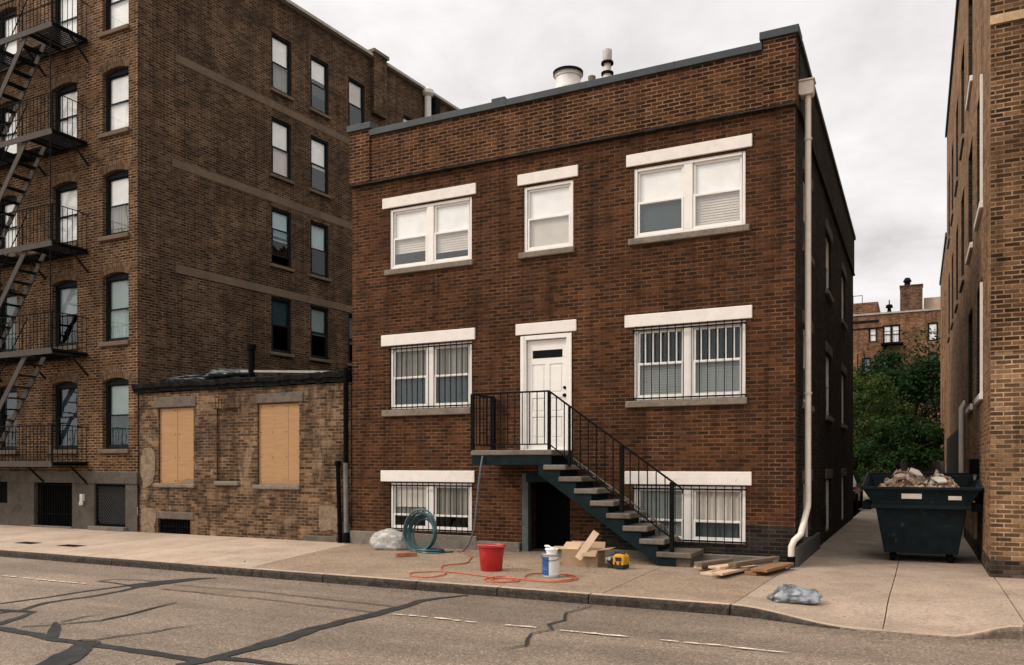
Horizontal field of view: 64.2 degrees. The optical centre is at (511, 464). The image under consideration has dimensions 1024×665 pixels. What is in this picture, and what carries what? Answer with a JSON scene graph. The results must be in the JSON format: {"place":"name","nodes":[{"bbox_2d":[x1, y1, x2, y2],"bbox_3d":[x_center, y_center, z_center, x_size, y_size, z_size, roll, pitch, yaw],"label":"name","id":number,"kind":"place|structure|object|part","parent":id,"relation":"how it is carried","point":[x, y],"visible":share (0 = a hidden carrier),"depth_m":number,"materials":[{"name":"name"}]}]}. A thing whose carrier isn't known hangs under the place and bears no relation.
{"place":"outdoors","nodes":[
{"label":"outdoors","id":0,"kind":"place"},
{"bbox_2d":[0,557,1023,664],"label":"road","id":1,"kind":"structure","parent":0,"point":[226,623],"depth_m":8.62,"materials":[{"name":"grey asphalt"}]},
{"bbox_2d":[159,586,390,611],"bbox_3d":[-3.241,1.758,10.847,3.866,0.001,0.408,0,0,28],"label":"road patch","id":2,"kind":"object","parent":1,"relation":"on","point":[348,605],"visible":1,"depth_m":10.73,"materials":[{"name":"grey asphalt"}]},
{"bbox_2d":[0,577,593,664],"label":"road crack sealant","id":3,"kind":"object","parent":1,"relation":"on","point":[78,650],"visible":1,"depth_m":8.37,"materials":[{"name":"black asphalt"}]},
{"bbox_2d":[1,575,781,651],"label":"road marking","id":4,"kind":"object","parent":1,"relation":"on","point":[532,626],"visible":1,"depth_m":8.49,"materials":[{"name":"paint"}]},
{"bbox_2d":[0,549,1023,638],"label":"kerb","id":5,"kind":"structure","parent":1,"relation":"on","point":[750,611],"depth_m":10.81,"materials":[{"name":"concrete"}]},
{"bbox_2d":[44,541,1023,644],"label":"gutter grit","id":6,"kind":"object","parent":1,"relation":"on","point":[525,599],"visible":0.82,"depth_m":11.03,"materials":[{"name":"gravel"}]},
{"bbox_2d":[0,525,1023,633],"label":"sidewalk","id":7,"kind":"structure","parent":0,"point":[869,593],"depth_m":12.07,"materials":[{"name":"concrete"}]},
{"bbox_2d":[16,542,38,543],"bbox_3d":[-10.112,1.641,17.076,0.540,0.030,0.260,0,0,26],"label":"utility cover","id":8,"kind":"object","parent":7,"relation":"on","point":[28,542],"visible":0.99,"depth_m":17.09,"materials":[{"name":"metal"}]},
{"bbox_2d":[57,544,85,546],"bbox_3d":[-8.894,1.641,16.494,0.540,0.030,0.260,0,0,26],"label":"utility cover","id":9,"kind":"object","parent":7,"relation":"on","point":[68,545],"visible":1,"depth_m":16.45,"materials":[{"name":"metal"}]},
{"bbox_2d":[0,0,458,531],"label":"apartment building","id":10,"kind":"structure","parent":7,"relation":"on","point":[208,190],"depth_m":21.50,"materials":[{"name":"brick"}]},
{"bbox_2d":[0,482,6,502],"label":"cellar window","id":11,"kind":"structure","parent":10,"relation":"in","point":[3,487],"depth_m":22.41,"materials":[{"name":"black glass"}]},
{"bbox_2d":[0,386,16,449],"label":"window","id":12,"kind":"structure","parent":10,"relation":"in","point":[9,403],"depth_m":22.35,"materials":[{"name":"glass"}]},
{"bbox_2d":[0,289,16,351],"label":"window","id":13,"kind":"structure","parent":10,"relation":"in","point":[12,299],"depth_m":22.37,"materials":[{"name":"glass"}]},
{"bbox_2d":[0,196,16,254],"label":"window","id":14,"kind":"structure","parent":10,"relation":"in","point":[4,206],"depth_m":22.35,"materials":[{"name":"glass"}]},
{"bbox_2d":[0,103,16,153],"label":"window","id":15,"kind":"structure","parent":10,"relation":"in","point":[12,148],"depth_m":22.32,"materials":[{"name":"glass"}]},
{"bbox_2d":[0,9,16,62],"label":"window","id":16,"kind":"structure","parent":10,"relation":"in","point":[12,46],"depth_m":22.32,"materials":[{"name":"glass"}]},
{"bbox_2d":[0,0,88,484],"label":"fire escape","id":17,"kind":"object","parent":10,"relation":"attached to","point":[51,141],"visible":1,"depth_m":20.50,"materials":[{"name":"metal"}]},
{"bbox_2d":[56,381,76,449],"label":"window","id":18,"kind":"structure","parent":10,"relation":"in","point":[68,389],"depth_m":21.29,"materials":[{"name":"glass"}]},
{"bbox_2d":[56,281,76,346],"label":"window","id":19,"kind":"structure","parent":10,"relation":"in","point":[66,292],"depth_m":21.27,"materials":[{"name":"glass"}]},
{"bbox_2d":[56,182,76,242],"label":"window","id":20,"kind":"structure","parent":10,"relation":"in","point":[66,194],"depth_m":21.25,"materials":[{"name":"glass"}]},
{"bbox_2d":[56,84,76,137],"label":"window","id":21,"kind":"structure","parent":10,"relation":"in","point":[70,91],"depth_m":21.23,"materials":[{"name":"glass"}]},
{"bbox_2d":[56,0,76,43],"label":"window","id":22,"kind":"structure","parent":10,"relation":"in","point":[59,1],"depth_m":21.25,"materials":[{"name":"glass"}]},
{"bbox_2d":[96,484,124,526],"bbox_3d":[-9.923,1.005,20.348,1.130,1.050,0.130,0,0,26],"label":"lattice door","id":23,"kind":"structure","parent":10,"relation":"in","point":[112,496],"depth_m":20.36,"materials":[{"name":"black paint"}]},
{"bbox_2d":[106,378,128,448],"bbox_3d":[-9.736,-1.272,20.342,0.950,1.772,0.126,0,0,26],"label":"window","id":24,"kind":"structure","parent":10,"relation":"in","point":[117,390],"depth_m":20.42,"materials":[{"name":"glass"}]},
{"bbox_2d":[106,273,128,341],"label":"window","id":25,"kind":"structure","parent":10,"relation":"in","point":[117,285],"depth_m":20.40,"materials":[{"name":"glass"}]},
{"bbox_2d":[106,171,128,235],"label":"window","id":26,"kind":"structure","parent":10,"relation":"in","point":[117,184],"depth_m":20.42,"materials":[{"name":"glass"}]},
{"bbox_2d":[106,68,128,131],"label":"window","id":27,"kind":"structure","parent":10,"relation":"in","point":[117,82],"depth_m":20.40,"materials":[{"name":"glass"}]},
{"bbox_2d":[106,0,128,30],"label":"window","id":28,"kind":"structure","parent":10,"relation":"in","point":[117,11],"depth_m":20.42,"materials":[{"name":"glass"}]},
{"bbox_2d":[271,296,290,353],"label":"window","id":29,"kind":"structure","parent":10,"relation":"in","point":[280,308],"depth_m":23.84,"materials":[{"name":"glass"}]},
{"bbox_2d":[271,207,290,267],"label":"window","id":30,"kind":"structure","parent":10,"relation":"in","point":[280,220],"depth_m":23.85,"materials":[{"name":"glass"}]},
{"bbox_2d":[271,117,290,179],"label":"window","id":31,"kind":"structure","parent":10,"relation":"in","point":[280,131],"depth_m":23.83,"materials":[{"name":"glass"}]},
{"bbox_2d":[271,32,290,96],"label":"window","id":32,"kind":"structure","parent":10,"relation":"in","point":[280,48],"depth_m":23.85,"materials":[{"name":"glass"}]},
{"bbox_2d":[310,305,327,359],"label":"window","id":33,"kind":"structure","parent":10,"relation":"in","point":[318,315],"depth_m":25.13,"materials":[{"name":"glass"}]},
{"bbox_2d":[310,221,327,277],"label":"window","id":34,"kind":"structure","parent":10,"relation":"in","point":[318,232],"depth_m":25.19,"materials":[{"name":"glass"}]},
{"bbox_2d":[310,135,327,194],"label":"window","id":35,"kind":"structure","parent":10,"relation":"in","point":[318,147],"depth_m":25.13,"materials":[{"name":"glass"}]},
{"bbox_2d":[310,55,327,114],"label":"window","id":36,"kind":"structure","parent":10,"relation":"in","point":[318,69],"depth_m":25.16,"materials":[{"name":"glass"}]},
{"bbox_2d":[348,314,351,363],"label":"window","id":37,"kind":"structure","parent":10,"relation":"in","point":[349,315],"depth_m":26.25,"materials":[{"name":"glass"}]},
{"bbox_2d":[348,77,363,125],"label":"window","id":38,"kind":"structure","parent":10,"relation":"in","point":[355,89],"depth_m":26.54,"materials":[{"name":"glass"}]},
{"bbox_2d":[403,115,411,121],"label":"window","id":39,"kind":"structure","parent":10,"relation":"in","point":[405,118],"depth_m":28.66,"materials":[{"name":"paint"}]},
{"bbox_2d":[131,344,351,542],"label":"boarded building","id":40,"kind":"structure","parent":7,"relation":"on","point":[227,454],"depth_m":18.30,"materials":[{"name":"brick"}]},
{"bbox_2d":[218,408,237,480],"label":"bricked window","id":41,"kind":"structure","parent":40,"relation":"in","point":[227,418],"depth_m":18.61,"materials":[{"name":"brick"}]},
{"bbox_2d":[369,528,409,549],"bbox_3d":[-2.359,1.431,15.782,0.877,0.398,0.615,0,0,26],"label":"plastic sheet","id":42,"kind":"object","parent":7,"relation":"on","point":[390,538],"visible":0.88,"depth_m":15.58,"materials":[{"name":"white plastic"}]},
{"bbox_2d":[395,552,416,556],"bbox_3d":[-1.881,1.593,14.498,0.380,0.075,0.100,0,0,-26],"label":"brick block","id":43,"kind":"object","parent":7,"relation":"on","point":[405,554],"depth_m":14.46,"materials":[{"name":"brick"}]},
{"bbox_2d":[403,508,453,553],"bbox_3d":[-1.599,1.223,15.229,0.989,0.819,0.409,0,0,26],"label":"garden hose","id":44,"kind":"object","parent":7,"relation":"on","point":[416,547],"visible":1,"depth_m":15.33,"materials":[{"name":"teal rubber"}]},
{"bbox_2d":[477,543,505,571],"bbox_3d":[-0.320,1.425,12.627,0.456,0.416,0.452,0,0,26],"label":"bucket","id":45,"kind":"object","parent":7,"relation":"on","point":[491,556],"visible":1,"depth_m":12.47,"materials":[{"name":"red plastic"}]},
{"bbox_2d":[409,552,577,582],"bbox_3d":[-0.824,1.622,12.895,2.054,0.036,4.217,0,0,-30],"label":"extension cord","id":46,"kind":"object","parent":7,"relation":"on","point":[512,578],"visible":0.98,"depth_m":11.82,"materials":[{"name":"orange rubber"}]},
{"bbox_2d":[541,552,560,577],"bbox_3d":[0.570,1.463,11.918,0.277,0.345,0.277,0,0,26],"label":"paint can","id":47,"kind":"object","parent":7,"relation":"on","point":[550,565],"visible":0.91,"depth_m":11.81,"materials":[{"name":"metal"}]},
{"bbox_2d":[545,548,557,553],"bbox_3d":[0.580,1.256,11.915,0.198,0.087,0.198,0,0,26],"label":"tub","id":48,"kind":"object","parent":47,"relation":"on","point":[551,551],"visible":0.96,"depth_m":11.85,"materials":[{"name":"white plastic"}]},
{"bbox_2d":[553,541,614,566],"bbox_3d":[1.129,1.445,13.259,1.029,0.371,0.621,0,0,22],"label":"cardboard box","id":49,"kind":"object","parent":7,"relation":"on","point":[594,555],"visible":0.94,"depth_m":13.13,"materials":[{"name":"beige cardboard"}]},
{"bbox_2d":[575,530,598,560],"bbox_3d":[1.196,1.282,13.005,0.110,0.520,0.011,34,-2,15],"label":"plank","id":50,"kind":"object","parent":49,"relation":"in","point":[588,543],"visible":1,"depth_m":13.00,"materials":[{"name":"beige wood"}]},
{"bbox_2d":[470,390,703,566],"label":"entry staircase","id":51,"kind":"structure","parent":7,"relation":"on","point":[557,470],"depth_m":13.83,"materials":[{"name":"black metal"}]},
{"bbox_2d":[458,456,483,551],"bbox_3d":[-0.779,0.736,14.859,0.096,1.798,0.857,0,0,-34],"label":"cable","id":52,"kind":"object","parent":51,"relation":"hanging from","point":[464,549],"visible":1,"depth_m":14.58,"materials":[{"name":"grey rubber"}]},
{"bbox_2d":[606,551,628,568],"bbox_3d":[1.645,1.491,12.823,0.355,0.278,0.196,0,0,38],"label":"power tool","id":53,"kind":"object","parent":7,"relation":"on","point":[619,561],"visible":1,"depth_m":12.73,"materials":[{"name":"yellow plastic"}]},
{"bbox_2d":[700,565,757,575],"bbox_3d":[3.344,1.611,12.518,0.300,0.033,1.423,0,0,40],"label":"plank","id":54,"kind":"object","parent":7,"relation":"on","point":[707,573],"visible":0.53,"depth_m":12.20,"materials":[{"name":"brown wood"}]},
{"bbox_2d":[711,567,749,575],"bbox_3d":[3.236,1.568,12.052,0.165,0.036,1.043,0,-1,37],"label":"plank","id":55,"kind":"object","parent":54,"relation":"on","point":[730,571],"visible":0.95,"depth_m":11.95,"materials":[{"name":"brown wood"}]},
{"bbox_2d":[708,561,772,568],"bbox_3d":[3.524,1.526,12.542,1.369,0.034,0.195,0,0,-38],"label":"plank","id":56,"kind":"object","parent":55,"relation":"on","point":[722,566],"visible":0.65,"depth_m":12.25,"materials":[{"name":"brown wood"}]},
{"bbox_2d":[728,556,779,566],"bbox_3d":[3.711,1.472,12.493,1.176,0.052,0.105,-1,1,-39],"label":"plank","id":57,"kind":"object","parent":56,"relation":"on","point":[753,561],"visible":1,"depth_m":12.42,"materials":[{"name":"beige wood"}]},
{"bbox_2d":[744,568,785,575],"bbox_3d":[3.863,1.605,12.450,0.195,0.045,1.128,0,0,41],"label":"plank","id":58,"kind":"object","parent":7,"relation":"on","point":[749,572],"visible":0.49,"depth_m":12.07,"materials":[{"name":"brown wood"}]},
{"bbox_2d":[750,562,793,572],"bbox_3d":[3.948,1.545,12.363,0.255,0.046,1.115,0,0,39],"label":"plank","id":59,"kind":"object","parent":58,"relation":"on","point":[770,567],"visible":1,"depth_m":12.22,"materials":[{"name":"brown wood"}]},
{"bbox_2d":[767,584,822,603],"bbox_3d":[3.435,1.557,9.932,0.647,0.201,0.416,0,0,18],"label":"plastic bag","id":60,"kind":"object","parent":7,"relation":"on","point":[787,593],"visible":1,"depth_m":9.78,"materials":[{"name":"plastic"}]},
{"bbox_2d":[346,23,855,566],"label":"brick house","id":61,"kind":"structure","parent":0,"point":[652,265],"depth_m":14.72,"materials":[{"name":"brick"}]},
{"bbox_2d":[388,340,471,409],"bbox_3d":[-1.605,-1.755,16.178,1.924,1.290,0.201,0,0,26],"label":"window","id":62,"kind":"structure","parent":61,"relation":"in","point":[439,375],"depth_m":16.15,"materials":[{"name":"white paint"}]},
{"bbox_2d":[388,482,471,532],"bbox_3d":[-1.605,0.830,16.178,1.924,0.980,0.201,0,0,26],"label":"window","id":63,"kind":"structure","parent":61,"relation":"in","point":[445,499],"depth_m":16.14,"materials":[{"name":"white paint"}]},
{"bbox_2d":[391,197,471,268],"bbox_3d":[-1.599,-4.561,16.190,1.900,1.230,0.083,0,0,26],"label":"window","id":64,"kind":"structure","parent":61,"relation":"in","point":[430,223],"depth_m":16.15,"materials":[{"name":"white glass"}]},
{"bbox_2d":[520,473,569,554],"bbox_3d":[0.749,0.915,15.297,0.980,1.510,0.710,0,0,26],"label":"basement door","id":65,"kind":"structure","parent":61,"relation":"in","point":[552,505],"depth_m":15.59,"materials":[{"name":"grey paint"}]},
{"bbox_2d":[520,333,571,449],"bbox_3d":[0.652,-1.326,15.067,1.030,2.140,0.168,0,0,26],"label":"front door","id":66,"kind":"structure","parent":61,"relation":"in","point":[545,360],"depth_m":15.08,"materials":[{"name":"white paint"}]},
{"bbox_2d":[524,180,572,251],"bbox_3d":[0.690,-4.560,15.054,0.990,1.228,0.083,0,0,26],"label":"window","id":67,"kind":"structure","parent":61,"relation":"in","point":[548,208],"depth_m":15.08,"materials":[{"name":"white paint"}]},
{"bbox_2d":[632,319,745,400],"bbox_3d":[3.004,-1.755,13.890,1.934,1.290,0.201,0,0,26],"label":"window","id":68,"kind":"structure","parent":61,"relation":"in","point":[704,360],"depth_m":13.86,"materials":[{"name":"grey glass"}]},
{"bbox_2d":[632,484,745,544],"bbox_3d":[3.003,0.830,13.890,1.934,0.980,0.200,0,0,26],"label":"window","id":69,"kind":"structure","parent":61,"relation":"in","point":[707,514],"depth_m":13.83,"materials":[{"name":"white paint"}]},
{"bbox_2d":[634,151,744,237],"bbox_3d":[3.010,-4.561,13.903,1.910,1.230,0.083,0,0,26],"label":"window","id":70,"kind":"structure","parent":61,"relation":"in","point":[707,192],"depth_m":13.87,"materials":[{"name":"white paint"}]},
{"bbox_2d":[803,182,804,244],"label":"window","id":71,"kind":"structure","parent":61,"relation":"in","point":[803,182],"depth_m":14.93,"materials":[{"name":"white paint"}]},
{"bbox_2d":[803,329,804,401],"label":"window","id":72,"kind":"structure","parent":61,"relation":"in","point":[803,329],"depth_m":14.98,"materials":[{"name":"white paint"}]},
{"bbox_2d":[803,483,807,537],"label":"window","id":73,"kind":"structure","parent":61,"relation":"in","point":[806,530],"depth_m":14.93,"materials":[{"name":"white paint"}]},
{"bbox_2d":[826,239,828,288],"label":"window","id":74,"kind":"structure","parent":61,"relation":"in","point":[827,245],"depth_m":18.43,"materials":[{"name":"grey glass"}]},
{"bbox_2d":[826,356,828,414],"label":"window","id":75,"kind":"structure","parent":61,"relation":"in","point":[827,360],"depth_m":18.43,"materials":[{"name":"grey glass"}]},
{"bbox_2d":[826,479,828,530],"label":"window","id":76,"kind":"structure","parent":61,"relation":"in","point":[827,481],"depth_m":18.43,"materials":[{"name":"grey glass"}]},
{"bbox_2d":[842,279,842,318],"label":"window","id":77,"kind":"structure","parent":61,"relation":"in","point":[842,279],"depth_m":22.10,"materials":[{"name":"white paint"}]},
{"bbox_2d":[842,376,842,422],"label":"window","id":78,"kind":"structure","parent":61,"relation":"in","point":[842,376],"depth_m":22.09,"materials":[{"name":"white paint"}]},
{"bbox_2d":[842,477,842,518],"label":"window","id":79,"kind":"structure","parent":61,"relation":"in","point":[842,477],"depth_m":22.09,"materials":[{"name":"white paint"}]},
{"bbox_2d":[291,0,955,311],"label":"sky","id":80,"kind":"structure","parent":0,"point":[880,69],"materials":[{"name":"white"}]},
{"bbox_2d":[853,490,875,516],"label":"parking lot","id":81,"kind":"structure","parent":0,"point":[865,496],"depth_m":38.95,"materials":[{"name":"grey asphalt"}]},
{"bbox_2d":[853,471,862,510],"bbox_3d":[12.276,0.953,31.165,1.860,1.446,4.547,0,0,26],"label":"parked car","id":82,"kind":"object","parent":81,"relation":"on","point":[857,495],"visible":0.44,"depth_m":29.96,"materials":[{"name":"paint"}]},
{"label":"window","id":83,"kind":"part","parent":82,"relation":"part of","materials":[{"name":"black glass"}]},
{"bbox_2d":[853,366,923,475],"bbox_3d":[15.327,-1.427,36.943,5.500,6.429,4.696,0,0,-10],"label":"tree","id":84,"kind":"object","parent":81,"relation":"on","point":[866,388],"visible":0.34,"depth_m":36.10,"materials":[{"name":"green plant"}]},
{"bbox_2d":[853,325,939,471],"bbox_3d":[19.918,-2.510,40.489,8.476,8.593,5.826,0,0,26],"label":"tree","id":85,"kind":"object","parent":81,"relation":"on","point":[912,382],"visible":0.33,"depth_m":39.70,"materials":[{"name":"green plant"}]},
{"bbox_2d":[853,415,943,481],"bbox_3d":[15.949,-0.118,33.509,3.889,3.809,3.530,0,0,26],"label":"tree","id":86,"kind":"object","parent":81,"relation":"on","point":[892,440],"visible":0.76,"depth_m":32.83,"materials":[{"name":"green plant"}]},
{"bbox_2d":[899,458,944,472],"bbox_3d":[17.089,0.705,31.753,3.720,1.950,0.120,0,0,26],"label":"wooden fence","id":87,"kind":"object","parent":81,"relation":"on","point":[939,465],"visible":0.15,"depth_m":32.06,"materials":[{"name":"wood"}]},
{"bbox_2d":[921,398,940,451],"bbox_3d":[21.310,-0.802,37.940,4.326,5.180,3.416,0,0,26],"label":"tree","id":88,"kind":"object","parent":81,"relation":"on","point":[930,437],"visible":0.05,"depth_m":38.27,"materials":[{"name":"green plant"}]},
{"bbox_2d":[945,0,1023,578],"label":"tan brick building","id":89,"kind":"structure","parent":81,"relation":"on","point":[984,131],"depth_m":12.23,"materials":[{"name":"brick"}]},
{"bbox_2d":[812,509,980,576],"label":"alley","id":90,"kind":"structure","parent":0,"point":[858,535],"depth_m":16.09,"materials":[{"name":"concrete"}]},
{"bbox_2d":[860,472,983,562],"bbox_3d":[7.134,0.887,14.271,1.820,1.484,2.000,0,0,26],"label":"dumpster","id":91,"kind":"object","parent":90,"relation":"on","point":[925,520],"visible":0.94,"depth_m":13.54,"materials":[{"name":"paint"}]},
{"bbox_2d":[877,468,974,501],"bbox_3d":[7.125,0.365,14.186,1.500,0.633,1.650,0,0,26],"label":"rubble","id":92,"kind":"object","parent":91,"relation":"in","point":[911,480],"visible":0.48,"depth_m":13.87,"materials":[{"name":"stone"}]},
{"bbox_2d":[894,473,904,479],"bbox_3d":[6.620,0.200,13.909,0.222,0.060,0.136,-13,23,-25],"label":"plaster chunk","id":93,"kind":"object","parent":92,"relation":"on","point":[899,476],"visible":1,"depth_m":13.86,"materials":[{"name":"beige concrete"}]},
{"bbox_2d":[910,468,922,476],"bbox_3d":[6.886,0.130,13.911,0.226,0.040,0.164,29,39,8],"label":"plaster chunk","id":94,"kind":"object","parent":92,"relation":"on","point":[916,472],"visible":1,"depth_m":13.87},
{"bbox_2d":[931,476,947,483],"bbox_3d":[7.193,0.254,13.727,0.166,0.040,0.278,-29,29,-18],"label":"plaster chunk","id":95,"kind":"object","parent":92,"relation":"on","point":[939,480],"visible":1,"depth_m":13.70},
{"label":"ground","id":96,"kind":"structure","parent":0,"visible":0},
{"bbox_2d":[853,278,939,471],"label":"orange brick building","id":97,"kind":"structure","parent":96,"relation":"on","point":[871,321],"depth_m":58.85,"materials":[{"name":"brick"}]},
{"bbox_2d":[862,358,870,375],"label":"window","id":98,"kind":"structure","parent":97,"relation":"in","point":[866,359],"depth_m":59.77,"materials":[{"name":"glass"}]},
{"bbox_2d":[869,328,876,342],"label":"window","id":99,"kind":"structure","parent":97,"relation":"in","point":[872,332],"depth_m":59.60,"materials":[{"name":"glass"}]},
{"bbox_2d":[857,330,902,374],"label":"fire escape","id":100,"kind":"object","parent":97,"relation":"attached to","point":[886,344],"visible":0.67,"depth_m":58.40,"materials":[{"name":"black paint"}]},
{"bbox_2d":[883,324,899,342],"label":"window","id":101,"kind":"structure","parent":97,"relation":"in","point":[895,334],"depth_m":59.00,"materials":[{"name":"glass"}]},
{"bbox_2d":[928,322,937,340],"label":"window","id":102,"kind":"structure","parent":97,"relation":"in","point":[934,325],"depth_m":57.86,"materials":[{"name":"glass"}]},
{"bbox_2d":[928,353,937,362],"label":"window","id":103,"kind":"structure","parent":97,"relation":"in","point":[934,354],"depth_m":57.89,"materials":[{"name":"glass"}]},
{"bbox_2d":[939,232,946,472],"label":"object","id":104,"kind":"structure","parent":96,"relation":"on","point":[943,344],"depth_m":32.36,"materials":[{"name":"brown brick"}]},
{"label":"plank","id":105,"kind":"object","parent":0,"visible":0},
{"bbox_2d":[694,558,732,566],"bbox_3d":[3.172,1.537,12.848,0.142,0.068,1.023,0,-1,43],"label":"plank","id":106,"kind":"object","parent":105,"relation":"on","point":[706,563],"visible":0.9,"depth_m":12.73,"materials":[{"name":"beige wood"}]}
]}

